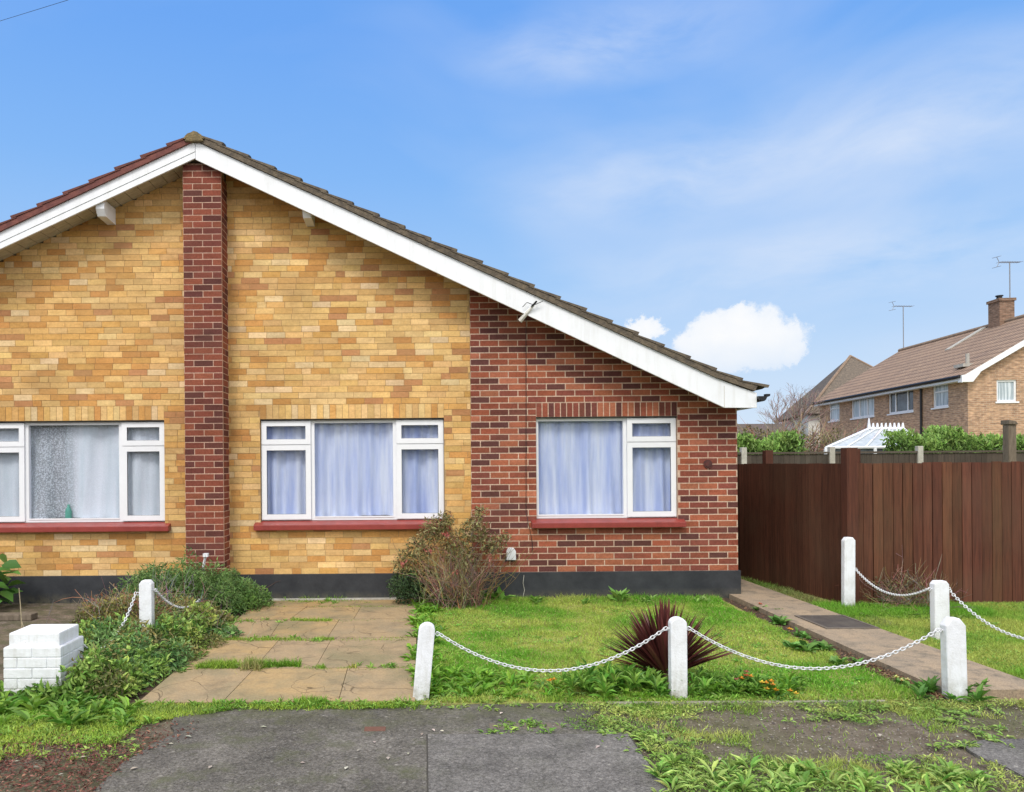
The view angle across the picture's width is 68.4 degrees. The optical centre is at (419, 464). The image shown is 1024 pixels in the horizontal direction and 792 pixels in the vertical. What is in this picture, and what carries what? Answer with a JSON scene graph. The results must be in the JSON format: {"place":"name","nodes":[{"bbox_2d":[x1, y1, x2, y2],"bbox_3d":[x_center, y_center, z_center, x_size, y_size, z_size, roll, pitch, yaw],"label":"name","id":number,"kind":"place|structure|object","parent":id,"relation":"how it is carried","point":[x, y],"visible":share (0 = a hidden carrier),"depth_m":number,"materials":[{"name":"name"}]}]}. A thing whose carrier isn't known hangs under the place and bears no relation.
{"place":"outdoors","nodes":[
{"label":"outdoors","id":0,"kind":"place"},
{"bbox_2d":[0,603,118,680],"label":"neighbour drive","id":1,"kind":"structure","parent":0,"point":[59,611],"depth_m":8.15,"materials":[{"name":"brown concrete"}]},
{"bbox_2d":[0,553,24,604],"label":"leaf plant","id":2,"kind":"object","parent":1,"relation":"on","point":[7,592],"visible":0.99,"depth_m":8.59,"materials":[{"name":"green plant"}]},
{"bbox_2d":[0,612,37,620],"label":"timber plank","id":3,"kind":"object","parent":1,"relation":"on","point":[15,616],"visible":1,"depth_m":7.88,"materials":[{"name":"brown wood"}]},
{"bbox_2d":[0,608,248,704],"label":"planting bed","id":4,"kind":"object","parent":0,"point":[150,688],"depth_m":5.51,"materials":[{"name":"soil"}]},
{"bbox_2d":[3,624,83,695],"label":"brick pillar","id":5,"kind":"structure","parent":4,"relation":"on","point":[34,653],"depth_m":5.26,"materials":[{"name":"white brick"}]},
{"bbox_2d":[0,680,162,731],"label":"verge weeds","id":6,"kind":"object","parent":4,"relation":"on","point":[75,706],"visible":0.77,"depth_m":4.87,"materials":[{"name":"green plant"}]},
{"bbox_2d":[37,566,210,634],"bbox_3d":[-2.584,1.333,7.086,1.354,0.780,1.670,0,0,45],"label":"dry shrub","id":7,"kind":"object","parent":4,"relation":"on","point":[97,613],"visible":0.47,"depth_m":6.82,"materials":[{"name":"green plant"}]},
{"bbox_2d":[13,585,268,706],"bbox_3d":[-2.478,1.429,6.652,1.919,0.596,3.266,0,0,19],"label":"bed ground cover","id":8,"kind":"object","parent":4,"relation":"on","point":[132,656],"visible":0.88,"depth_m":6.00,"materials":[{"name":"green plant"}]},
{"bbox_2d":[19,589,23,627],"bbox_3d":[-3.097,1.227,5.858,0.180,0.508,0.024,0,0,35],"label":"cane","id":9,"kind":"object","parent":8,"relation":"on","point":[20,610],"visible":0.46,"depth_m":5.90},
{"bbox_2d":[136,580,156,630],"bbox_3d":[-2.419,1.354,6.600,0.188,0.670,0.080,0,0,0],"label":"chain post","id":10,"kind":"object","parent":4,"relation":"on","point":[146,598],"visible":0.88,"depth_m":6.56,"materials":[{"name":"white paint"}]},
{"bbox_2d":[83,592,136,648],"bbox_3d":[-2.555,1.304,6.089,0.021,0.363,1.056,0,0,4],"label":"chain","id":11,"kind":"object","parent":10,"relation":"hanging from","point":[124,618],"visible":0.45,"depth_m":6.44,"materials":[{"name":"white metal"}]},
{"bbox_2d":[154,589,204,608],"bbox_3d":[-2.340,1.273,7.451,0.021,0.357,1.738,0,0,0],"label":"chain","id":12,"kind":"object","parent":10,"relation":"hanging from","point":[167,601],"visible":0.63,"depth_m":6.94,"materials":[{"name":"white metal"}]},
{"bbox_2d":[109,545,277,616],"bbox_3d":[-2.522,1.285,8.404,1.726,0.807,1.320,0,0,0],"label":"trailing shrub","id":13,"kind":"object","parent":4,"relation":"on","point":[225,584],"visible":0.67,"depth_m":8.12,"materials":[{"name":"green plant"}]},
{"bbox_2d":[202,553,208,569],"bbox_3d":[-2.473,1.326,8.528,0.107,0.630,0.075,0,0,0],"label":"chain stake","id":14,"kind":"object","parent":4,"relation":"on","point":[206,555],"visible":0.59,"depth_m":8.51,"materials":[{"name":"white paint"}]},
{"bbox_2d":[141,599,416,706],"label":"driveway","id":15,"kind":"structure","parent":0,"point":[379,683],"depth_m":6.21,"materials":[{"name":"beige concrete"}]},
{"bbox_2d":[127,595,415,715],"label":"joint grass","id":16,"kind":"structure","parent":15,"relation":"on","point":[255,664],"depth_m":5.88,"materials":[{"name":"green plant"}]},
{"bbox_2d":[271,597,402,600],"bbox_3d":[-1.062,1.609,8.871,1.750,0.040,0.053,0,0,0],"label":"wall footing","id":17,"kind":"object","parent":15,"relation":"on","point":[278,599],"depth_m":8.85,"materials":[{"name":"concrete"}]},
{"bbox_2d":[93,703,621,791],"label":"pavement","id":18,"kind":"structure","parent":0,"point":[240,750],"depth_m":4.27,"materials":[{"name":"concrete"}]},
{"bbox_2d":[364,726,385,730],"bbox_3d":[-0.275,1.623,4.561,0.130,0.019,0.075,0,0,0],"label":"brick","id":19,"kind":"object","parent":18,"relation":"on","point":[381,728],"visible":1,"depth_m":4.56,"materials":[{"name":"brick"}]},
{"bbox_2d":[477,717,567,733],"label":"pavement weeds","id":20,"kind":"object","parent":18,"relation":"on","point":[530,722],"visible":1,"depth_m":4.58,"materials":[{"name":"green plant"}]},
{"bbox_2d":[426,734,668,791],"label":"pavement joint","id":21,"kind":"object","parent":18,"relation":"on","point":[427,759],"visible":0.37,"depth_m":4.11,"materials":[{"name":"grey asphalt"}]},
{"bbox_2d":[428,734,667,791],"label":"pavement patch","id":22,"kind":"object","parent":18,"relation":"on","point":[519,763],"visible":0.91,"depth_m":3.99,"materials":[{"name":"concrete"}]},
{"bbox_2d":[0,699,1023,791],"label":"verge","id":23,"kind":"structure","parent":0,"point":[781,733],"depth_m":4.37,"materials":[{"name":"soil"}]},
{"bbox_2d":[0,722,141,759],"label":"verge sprouts","id":24,"kind":"object","parent":23,"relation":"on","point":[45,752],"visible":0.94,"depth_m":4.28,"materials":[{"name":"green plant"}]},
{"bbox_2d":[0,721,198,791],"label":"leaf litter","id":25,"kind":"object","parent":23,"relation":"on","point":[82,773],"visible":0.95,"depth_m":4.07,"materials":[{"name":"brown plant"}]},
{"bbox_2d":[0,697,423,760],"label":"verge grass","id":26,"kind":"structure","parent":23,"relation":"on","point":[107,726],"depth_m":4.60,"materials":[{"name":"green plant"}]},
{"bbox_2d":[16,712,881,774],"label":"fallen leaves","id":27,"kind":"object","parent":23,"relation":"on","point":[357,750],"visible":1,"depth_m":4.14,"materials":[{"name":"brown plant"}]},
{"bbox_2d":[425,695,1015,791],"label":"verge sprouts","id":28,"kind":"object","parent":23,"relation":"on","point":[652,734],"visible":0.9,"depth_m":4.64,"materials":[{"name":"green plant"}]},
{"bbox_2d":[564,695,1023,791],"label":"mat weeds","id":29,"kind":"object","parent":23,"relation":"on","point":[992,764],"visible":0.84,"depth_m":4.54,"materials":[{"name":"green plant"}]},
{"bbox_2d":[643,749,997,791],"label":"verge weeds","id":30,"kind":"object","parent":23,"relation":"on","point":[950,770],"visible":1,"depth_m":3.76,"materials":[{"name":"green plant"}]},
{"bbox_2d":[624,705,1022,791],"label":"loose stones","id":31,"kind":"object","parent":23,"relation":"on","point":[833,725],"visible":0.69,"depth_m":4.43,"materials":[{"name":"grey gravel"}]},
{"bbox_2d":[0,0,1023,423],"label":"sky","id":32,"kind":"structure","parent":0,"point":[748,189],"materials":[{"name":"blue"}]},
{"bbox_2d":[417,592,929,705],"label":"lawn grass","id":33,"kind":"structure","parent":0,"point":[720,613],"depth_m":6.66,"materials":[{"name":"green plant"}]},
{"bbox_2d":[413,622,438,700],"bbox_3d":[0.041,1.380,5.154,0.198,0.580,0.070,0,0,0],"label":"chain post","id":34,"kind":"object","parent":33,"relation":"on","point":[424,658],"visible":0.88,"depth_m":5.12,"materials":[{"name":"white paint"}]},
{"bbox_2d":[385,505,537,613],"bbox_3d":[0.541,1.062,8.477,1.682,1.236,1.776,0,0,39],"label":"flowering shrub","id":35,"kind":"object","parent":33,"relation":"on","point":[455,584],"visible":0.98,"depth_m":8.54,"materials":[{"name":"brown plant"}]},
{"bbox_2d":[479,585,516,600],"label":"wall weed","id":36,"kind":"object","parent":33,"relation":"on","point":[502,596],"depth_m":8.75,"materials":[{"name":"green plant"}]},
{"bbox_2d":[529,595,544,603],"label":"wall weed","id":37,"kind":"object","parent":33,"relation":"on","point":[532,598],"depth_m":8.62,"materials":[{"name":"green plant"}]},
{"bbox_2d":[536,677,555,688],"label":"flowering plant","id":38,"kind":"object","parent":33,"relation":"on","point":[541,684],"visible":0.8,"depth_m":5.37,"materials":[{"name":"green plant"}]},
{"bbox_2d":[400,596,802,702],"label":"lawn weeds","id":39,"kind":"object","parent":33,"relation":"on","point":[426,609],"visible":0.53,"depth_m":5.41,"materials":[{"name":"green plant"}]},
{"bbox_2d":[423,669,805,700],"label":"edge sprouts","id":40,"kind":"object","parent":33,"relation":"on","point":[694,694],"visible":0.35,"depth_m":5.18,"materials":[{"name":"green plant"}]},
{"bbox_2d":[607,587,631,602],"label":"wall weed","id":41,"kind":"object","parent":33,"relation":"on","point":[620,595],"depth_m":8.60,"materials":[{"name":"green plant"}]},
{"bbox_2d":[553,657,697,693],"bbox_3d":[1.437,1.495,5.340,1.016,0.214,0.612,0,0,0],"label":"weed clump","id":42,"kind":"object","parent":33,"relation":"on","point":[611,676],"visible":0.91,"depth_m":5.21,"materials":[{"name":"green plant"}]},
{"bbox_2d":[429,599,864,689],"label":"clover patches","id":43,"kind":"object","parent":33,"relation":"on","point":[768,658],"visible":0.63,"depth_m":6.29,"materials":[{"name":"green plant"}]},
{"bbox_2d":[641,595,655,602],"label":"wall weed","id":44,"kind":"object","parent":33,"relation":"on","point":[645,599],"depth_m":8.64,"materials":[{"name":"green plant"}]},
{"bbox_2d":[594,597,742,682],"bbox_3d":[1.820,1.296,5.549,1.041,0.659,0.842,0,0,0],"label":"cordyline","id":45,"kind":"object","parent":33,"relation":"on","point":[652,653],"visible":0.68,"depth_m":5.42,"materials":[{"name":"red plant"}]},
{"bbox_2d":[664,616,690,698],"bbox_3d":[1.782,1.353,5.152,0.190,0.605,0.070,0,0,0],"label":"chain post","id":46,"kind":"object","parent":33,"relation":"on","point":[677,629],"visible":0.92,"depth_m":5.12,"materials":[{"name":"white paint"}]},
{"bbox_2d":[436,627,667,672],"bbox_3d":[0.913,1.278,5.153,1.604,0.311,0.023,0,0,0],"label":"chain","id":47,"kind":"object","parent":46,"relation":"hanging from","point":[576,668],"visible":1,"depth_m":5.15,"materials":[{"name":"white metal"}]},
{"bbox_2d":[688,626,940,669],"bbox_3d":[2.699,1.259,5.117,1.702,0.300,0.021,0,0,2],"label":"chain","id":48,"kind":"object","parent":46,"relation":"hanging from","point":[832,667],"visible":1,"depth_m":5.11,"materials":[{"name":"white metal"}]},
{"bbox_2d":[692,594,711,602],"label":"wall weed","id":49,"kind":"object","parent":33,"relation":"on","point":[703,597],"depth_m":8.61,"materials":[{"name":"green plant"}]},
{"bbox_2d":[735,670,752,689],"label":"flowering plant","id":50,"kind":"object","parent":33,"relation":"on","point":[746,671],"visible":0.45,"depth_m":5.25,"materials":[{"name":"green plant"}]},
{"bbox_2d":[687,665,808,693],"bbox_3d":[2.301,1.526,5.281,0.822,0.142,0.464,0,0,0],"label":"weed clump","id":51,"kind":"object","parent":33,"relation":"on","point":[729,681],"visible":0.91,"depth_m":5.22,"materials":[{"name":"green plant"}]},
{"bbox_2d":[757,679,783,697],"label":"flowering plant","id":52,"kind":"object","parent":33,"relation":"on","point":[775,689],"visible":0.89,"depth_m":5.12,"materials":[{"name":"green plant"}]},
{"bbox_2d":[771,688,798,700],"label":"flowering plant","id":53,"kind":"object","parent":33,"relation":"on","point":[789,694],"visible":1,"depth_m":5.07,"materials":[{"name":"green plant"}]},
{"bbox_2d":[782,640,820,651],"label":"border plant","id":54,"kind":"object","parent":33,"relation":"on","point":[802,644],"visible":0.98,"depth_m":6.39,"materials":[{"name":"green plant"}]},
{"bbox_2d":[829,655,865,665],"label":"border plant","id":55,"kind":"object","parent":33,"relation":"on","point":[834,659],"visible":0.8,"depth_m":5.93,"materials":[{"name":"green plant"}]},
{"bbox_2d":[937,617,967,701],"bbox_3d":[3.623,1.341,5.083,0.183,0.600,0.070,0,0,0],"label":"chain post","id":56,"kind":"object","parent":33,"relation":"on","point":[952,631],"visible":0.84,"depth_m":5.05,"materials":[{"name":"white paint"}]},
{"bbox_2d":[737,424,794,439],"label":"garage","id":57,"kind":"structure","parent":0,"point":[764,427],"depth_m":32.12,"materials":[{"name":"brown brick"}]},
{"bbox_2d":[746,578,830,601],"bbox_3d":[16.963,1.506,18.310,26.100,0.036,19.380,0,0,0],"label":"back garden","id":58,"kind":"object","parent":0,"point":[803,594],"depth_m":8.99,"materials":[{"name":"green plant"}]},
{"bbox_2d":[737,428,806,454],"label":"laurel hedge","id":59,"kind":"object","parent":58,"relation":"on","point":[780,442],"visible":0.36,"depth_m":16.61,"materials":[{"name":"green plant"}]},
{"bbox_2d":[737,406,892,451],"bbox_3d":[10.415,-0.094,20.364,6.499,3.267,5.592,0,0,0],"label":"scrub thicket","id":60,"kind":"object","parent":58,"relation":"on","point":[810,446],"visible":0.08,"depth_m":20.43,"materials":[{"name":"brown plant"}]},
{"bbox_2d":[741,576,903,627],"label":"fence foot grass","id":61,"kind":"structure","parent":58,"relation":"on","point":[792,593],"depth_m":8.92,"materials":[{"name":"green plant"}]},
{"bbox_2d":[804,413,860,451],"bbox_3d":[13.555,-0.144,24.228,1.809,3.324,2.638,0,0,-33],"label":"bare tree","id":62,"kind":"object","parent":58,"relation":"on","point":[836,423],"visible":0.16,"depth_m":24.14,"materials":[{"name":"brown plant"}]},
{"bbox_2d":[824,418,907,453],"bbox_3d":[12.361,0.131,20.101,2.229,2.780,5.147,0,0,36],"label":"conservatory","id":63,"kind":"object","parent":58,"relation":"on","point":[866,440],"visible":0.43,"depth_m":19.15,"materials":[{"name":"white plastic"}]},
{"bbox_2d":[737,448,1023,603],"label":"board fence","id":64,"kind":"object","parent":58,"relation":"on","point":[797,523],"visible":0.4,"depth_m":8.42,"materials":[{"name":"brown wood"}]},
{"bbox_2d":[737,446,1023,463],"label":"panel fence","id":65,"kind":"object","parent":58,"relation":"on","point":[917,455],"visible":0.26,"depth_m":15.50,"materials":[{"name":"wood"}]},
{"bbox_2d":[879,425,1023,453],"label":"laurel hedge","id":66,"kind":"object","parent":58,"relation":"on","point":[938,438],"visible":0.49,"depth_m":16.88,"materials":[{"name":"green plant"}]},
{"bbox_2d":[1001,420,1017,461],"bbox_3d":[10.294,0.376,13.000,0.162,2.323,0.200,0,0,0],"label":"timber post","id":67,"kind":"object","parent":58,"relation":"on","point":[1009,440],"visible":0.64,"depth_m":12.93,"materials":[{"name":"brown wood"}]},
{"bbox_2d":[778,355,872,448],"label":"house","id":68,"kind":"structure","parent":0,"point":[850,367],"depth_m":48.75,"materials":[{"name":"tile"}]},
{"bbox_2d":[722,598,945,701],"bbox_3d":[3.549,1.610,6.975,0.187,0.044,3.850,0,0,1],"label":"soil strip","id":69,"kind":"object","parent":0,"point":[757,613],"visible":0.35,"depth_m":6.79,"materials":[{"name":"brown soil"}]},
{"bbox_2d":[768,614,791,624],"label":"border plant","id":70,"kind":"object","parent":69,"relation":"on","point":[775,619],"visible":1,"depth_m":7.42,"materials":[{"name":"green plant"}]},
{"bbox_2d":[793,631,811,638],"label":"border plant","id":71,"kind":"object","parent":69,"relation":"on","point":[804,634],"visible":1,"depth_m":6.82,"materials":[{"name":"green plant"}]},
{"bbox_2d":[806,640,835,650],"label":"border plant","id":72,"kind":"object","parent":69,"relation":"on","point":[824,644],"visible":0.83,"depth_m":6.38,"materials":[{"name":"green plant"}]},
{"bbox_2d":[722,598,944,698],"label":"leaf litter","id":73,"kind":"object","parent":69,"relation":"on","point":[901,676],"visible":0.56,"depth_m":5.75,"materials":[{"name":"brown plant"}]},
{"bbox_2d":[893,675,913,687],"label":"flowering plant","id":74,"kind":"object","parent":69,"relation":"on","point":[903,681],"visible":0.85,"depth_m":5.37,"materials":[{"name":"green plant"}]},
{"bbox_2d":[729,579,1023,701],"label":"path","id":75,"kind":"structure","parent":0,"point":[914,662],"depth_m":6.32,"materials":[{"name":"concrete"}]},
{"bbox_2d":[794,615,879,628],"bbox_3d":[4.062,1.535,7.290,0.500,0.015,0.600,0,0,0],"label":"manhole cover","id":76,"kind":"object","parent":75,"relation":"on","point":[834,621],"visible":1,"depth_m":7.25,"materials":[{"name":"metal"}]},
{"bbox_2d":[907,675,998,702],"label":"weeds","id":77,"kind":"object","parent":75,"relation":"on","point":[924,687],"visible":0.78,"depth_m":5.07,"materials":[{"name":"green plant"}]},
{"bbox_2d":[807,598,1023,678],"bbox_3d":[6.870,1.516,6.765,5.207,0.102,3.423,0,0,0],"label":"side grass","id":78,"kind":"structure","parent":0,"point":[1015,616],"depth_m":7.32,"materials":[{"name":"green plant"}]},
{"bbox_2d":[841,537,856,605],"bbox_3d":[4.752,1.214,8.236,0.166,0.835,0.070,0,0,0],"label":"chain post","id":79,"kind":"object","parent":78,"relation":"on","point":[848,570],"visible":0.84,"depth_m":8.20,"materials":[{"name":"white paint"}]},
{"bbox_2d":[828,604,979,620],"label":"weeds","id":80,"kind":"object","parent":78,"relation":"on","point":[951,615],"visible":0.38,"depth_m":7.72,"materials":[{"name":"green plant"}]},
{"bbox_2d":[835,553,979,611],"bbox_3d":[5.444,1.282,8.337,1.392,0.941,1.396,0,0,0],"label":"dead shrub","id":81,"kind":"object","parent":78,"relation":"on","point":[907,599],"visible":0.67,"depth_m":8.23,"materials":[{"name":"brown plant"}]},
{"bbox_2d":[928,580,950,639],"bbox_3d":[4.687,1.337,6.722,0.212,0.590,0.070,0,0,0],"label":"chain post","id":82,"kind":"object","parent":78,"relation":"on","point":[939,602],"visible":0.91,"depth_m":6.69,"materials":[{"name":"white paint"}]},
{"bbox_2d":[855,568,928,595],"bbox_3d":[4.699,1.200,7.479,0.021,0.191,1.572,0,0,9],"label":"chain","id":83,"kind":"object","parent":82,"relation":"hanging from","point":[881,590],"visible":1,"depth_m":7.47,"materials":[{"name":"white metal"}]},
{"bbox_2d":[949,589,1023,639],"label":"chain","id":84,"kind":"object","parent":82,"relation":"hanging from","point":[1009,633],"visible":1,"depth_m":6.28,"materials":[{"name":"white metal"}]},
{"bbox_2d":[809,295,1023,449],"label":"house","id":85,"kind":"structure","parent":0,"point":[970,380],"depth_m":31.91,"materials":[{"name":"brown brick"}]},
{"bbox_2d":[828,403,839,422],"bbox_3d":[22.187,-2.838,39.804,0.190,1.080,1.320,0,0,5],"label":"window","id":86,"kind":"structure","parent":85,"relation":"in","point":[835,412],"depth_m":39.92,"materials":[{"name":"white glass"}]},
{"bbox_2d":[850,397,874,419],"bbox_3d":[21.930,-2.851,36.840,0.190,1.110,2.370,0,0,5],"label":"window","id":87,"kind":"structure","parent":85,"relation":"in","point":[862,408],"depth_m":36.90,"materials":[{"name":"white glass"}]},
{"bbox_2d":[889,301,911,347],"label":"aerial","id":88,"kind":"object","parent":85,"relation":"attached to","point":[903,319],"visible":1,"depth_m":41.00,"materials":[{"name":"grey metal"}]},
{"bbox_2d":[887,390,913,415],"bbox_3d":[21.638,-2.833,33.468,0.190,1.080,2.140,0,0,5],"label":"window","id":89,"kind":"structure","parent":85,"relation":"in","point":[899,403],"depth_m":33.54,"materials":[{"name":"white glass"}]},
{"bbox_2d":[931,384,948,409],"bbox_3d":[21.384,-2.841,30.539,0.190,1.060,1.180,0,0,5],"label":"window","id":90,"kind":"structure","parent":85,"relation":"in","point":[940,392],"depth_m":30.60,"materials":[{"name":"white glass"}]},
{"bbox_2d":[995,380,1018,402],"bbox_3d":[22.592,-2.831,28.733,0.850,0.900,0.190,0,0,5],"label":"window","id":91,"kind":"structure","parent":85,"relation":"in","point":[1006,389],"depth_m":28.75,"materials":[{"name":"white plastic"}]},
{"bbox_2d":[994,256,1022,297],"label":"aerial","id":92,"kind":"object","parent":85,"relation":"on","point":[1009,262],"visible":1,"depth_m":32.97,"materials":[{"name":"grey metal"}]},
{"bbox_2d":[959,739,1023,779],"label":"pavement","id":93,"kind":"structure","parent":0,"point":[1010,757],"depth_m":4.12,"materials":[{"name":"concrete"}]},
{"label":"ground","id":94,"kind":"structure","parent":0,"visible":0},
{"bbox_2d":[0,138,200,603],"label":"bungalow","id":95,"kind":"object","parent":94,"relation":"on","point":[92,301],"visible":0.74,"depth_m":8.92,"materials":[{"name":"yellow brick"}]},
{"bbox_2d":[65,504,71,517],"bbox_3d":[-4.270,0.579,9.050,0.076,0.200,0.074,0,0,0],"label":"bottle","id":96,"kind":"object","parent":95,"relation":"in","point":[68,512],"visible":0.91,"depth_m":9.02,"materials":[{"name":"green glass"}]},
{"bbox_2d":[0,425,159,518],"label":"net curtain","id":97,"kind":"object","parent":95,"relation":"hanging from","point":[92,466],"visible":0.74,"depth_m":9.07,"materials":[{"name":"grey fabric"}]},
{"bbox_2d":[0,421,164,522],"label":"window","id":98,"kind":"structure","parent":95,"relation":"in","point":[23,446],"depth_m":8.95,"materials":[{"name":"white plastic"}]},
{"bbox_2d":[183,131,769,598],"bbox_3d":[0.633,-1.093,12.872,6.736,5.515,8.785,0,0,0],"label":"bungalow","id":99,"kind":"object","parent":94,"relation":"on","point":[307,305],"visible":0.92,"depth_m":8.92,"materials":[{"name":"yellow brick"}]},
{"bbox_2d":[267,423,437,515],"bbox_3d":[-0.810,0.055,9.077,2.263,1.167,0.133,0,0,0],"label":"net curtain","id":100,"kind":"object","parent":99,"relation":"hanging from","point":[353,469],"visible":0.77,"depth_m":9.07,"materials":[{"name":"white fabric"}]},
{"bbox_2d":[261,419,444,520],"bbox_3d":[-0.810,0.059,8.994,2.203,1.205,0.082,0,0,0],"label":"window","id":101,"kind":"structure","parent":99,"relation":"in","point":[307,444],"depth_m":8.95,"materials":[{"name":"white plastic"}]},
{"bbox_2d":[538,421,670,514],"bbox_3d":[2.240,0.031,9.056,1.753,1.167,0.086,0,0,0],"label":"net curtain","id":102,"kind":"object","parent":99,"relation":"hanging from","point":[580,467],"visible":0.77,"depth_m":9.07,"materials":[{"name":"white fabric"}]},
{"bbox_2d":[536,417,676,517],"bbox_3d":[2.240,0.035,8.994,1.693,1.205,0.082,0,0,0],"label":"window","id":103,"kind":"structure","parent":99,"relation":"in","point":[632,442],"depth_m":8.95,"materials":[{"name":"white plastic"}]},
{"bbox_2d":[607,700,886,706],"bbox_3d":[2.197,1.617,5.014,1.872,0.050,0.048,0,0,0],"label":"edging strip","id":104,"kind":"object","parent":94,"relation":"on","point":[763,702],"visible":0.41,"depth_m":4.99,"materials":[{"name":"grey concrete"}]},
{"bbox_2d":[758,382,830,436],"bbox_3d":[18.697,-1.323,37.183,3.572,5.601,5.007,0,0,25],"label":"bare tree","id":105,"kind":"object","parent":94,"relation":"on","point":[792,407],"visible":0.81,"depth_m":36.37,"materials":[{"name":"brown plant"}]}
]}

